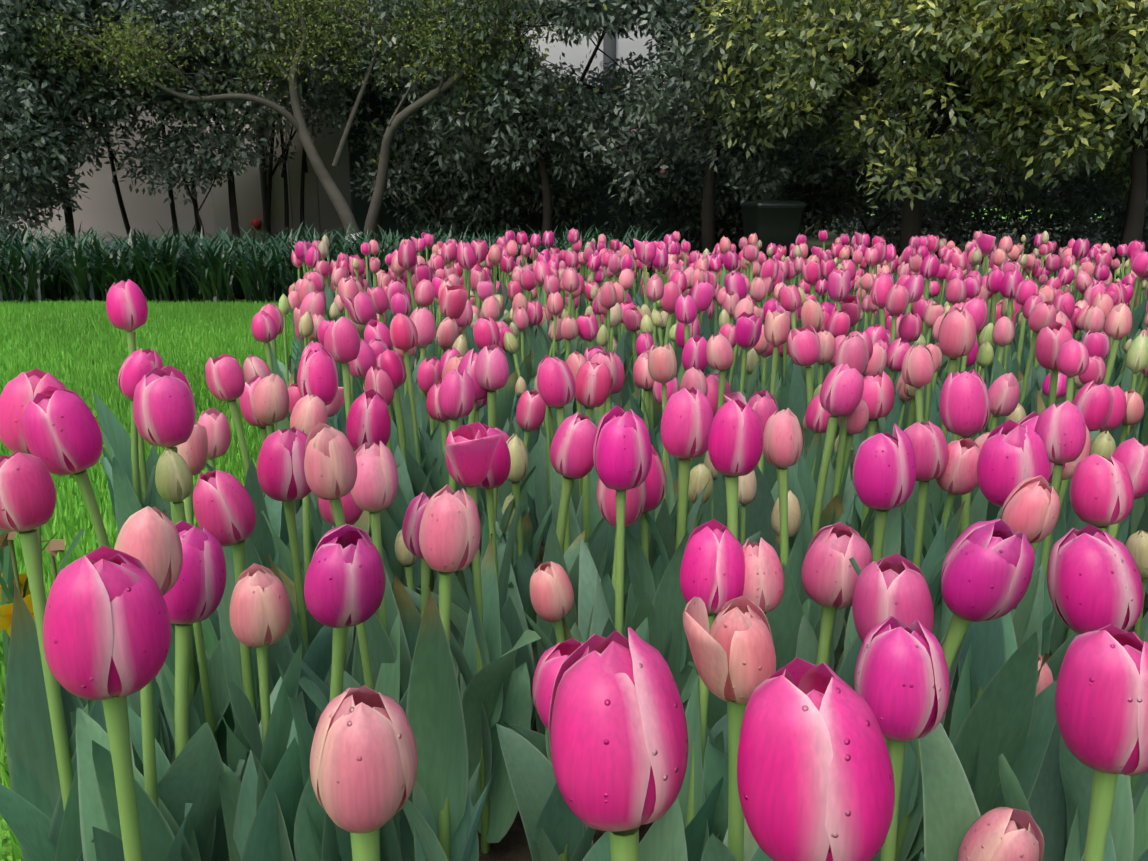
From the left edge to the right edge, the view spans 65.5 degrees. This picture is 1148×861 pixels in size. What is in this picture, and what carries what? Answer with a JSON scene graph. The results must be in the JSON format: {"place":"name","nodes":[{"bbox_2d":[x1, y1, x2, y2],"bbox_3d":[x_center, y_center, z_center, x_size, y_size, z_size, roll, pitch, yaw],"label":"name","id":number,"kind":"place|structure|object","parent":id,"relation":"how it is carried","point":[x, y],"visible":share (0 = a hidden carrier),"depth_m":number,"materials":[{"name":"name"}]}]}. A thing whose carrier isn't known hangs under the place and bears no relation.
{"place":"outdoors","nodes":[
{"label":"outdoors","id":0,"kind":"place"},
{"bbox_2d":[0,209,1111,860],"bbox_3d":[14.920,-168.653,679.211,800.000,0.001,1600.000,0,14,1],"label":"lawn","id":1,"kind":"structure","parent":0,"point":[6,843],"depth_m":1.75,"materials":[{"name":"green plant"}]},
{"bbox_2d":[0,529,84,672],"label":"withered daffodils","id":2,"kind":"object","parent":1,"relation":"on","point":[8,569],"visible":0.4,"depth_m":1.22,"materials":[{"name":"brown plant"}]},
{"bbox_2d":[0,299,293,860],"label":"lawn grass","id":3,"kind":"structure","parent":1,"relation":"on","point":[54,338],"depth_m":3.99,"materials":[{"name":"green plant"}]},
{"bbox_2d":[0,220,680,303],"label":"strap leaf border","id":4,"kind":"object","parent":1,"relation":"on","point":[89,267],"visible":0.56,"depth_m":6.48,"materials":[{"name":"green plant"}]},
{"bbox_2d":[264,358,1147,860],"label":"soil bed","id":5,"kind":"object","parent":1,"relation":"on","point":[512,846],"depth_m":0.97,"materials":[{"name":"brown soil"}]},
{"bbox_2d":[215,219,1146,290],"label":"ground under trees","id":6,"kind":"structure","parent":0,"point":[829,241],"depth_m":18.30,"materials":[{"name":"brown soil"}]},
{"bbox_2d":[74,97,308,244],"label":"tree trunks","id":7,"kind":"object","parent":6,"relation":"on","point":[304,167],"visible":0.31,"depth_m":14.23,"materials":[{"name":"brown plant"}]},
{"bbox_2d":[1,3,401,245],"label":"wall","id":8,"kind":"structure","parent":6,"relation":"on","point":[102,210],"depth_m":15.43,"materials":[{"name":"grey paint"}]},
{"bbox_2d":[0,0,1147,277],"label":"trees","id":9,"kind":"object","parent":6,"relation":"on","point":[1038,140],"depth_m":11.23,"materials":[{"name":"green plant"}]},
{"bbox_2d":[7,0,561,102],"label":"foliage","id":10,"kind":"object","parent":9,"relation":"on","point":[136,50],"visible":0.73,"depth_m":10.89,"materials":[{"name":"green plant"}]},
{"bbox_2d":[348,85,804,248],"bbox_3d":[0.092,-4.358,14.884,7.630,2.600,0.255,0,14,1],"label":"green fence","id":11,"kind":"object","parent":6,"relation":"on","point":[602,216],"visible":0.02,"depth_m":15.06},
{"bbox_2d":[344,79,682,242],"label":"fence posts","id":12,"kind":"object","parent":11,"relation":"attached to","point":[399,206],"visible":0.08,"depth_m":14.97,"materials":[{"name":"black metal"}]},
{"bbox_2d":[462,0,869,228],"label":"building","id":13,"kind":"structure","parent":6,"relation":"on","point":[615,48],"depth_m":27.94,"materials":[{"name":"grey concrete"}]},
{"bbox_2d":[737,200,806,258],"bbox_3d":[2.272,-2.273,10.328,0.587,0.751,0.748,-2,14,-7],"label":"wheelie bin","id":14,"kind":"object","parent":6,"relation":"on","point":[776,222],"visible":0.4,"depth_m":10.00,"materials":[{"name":"plastic"}]}
]}

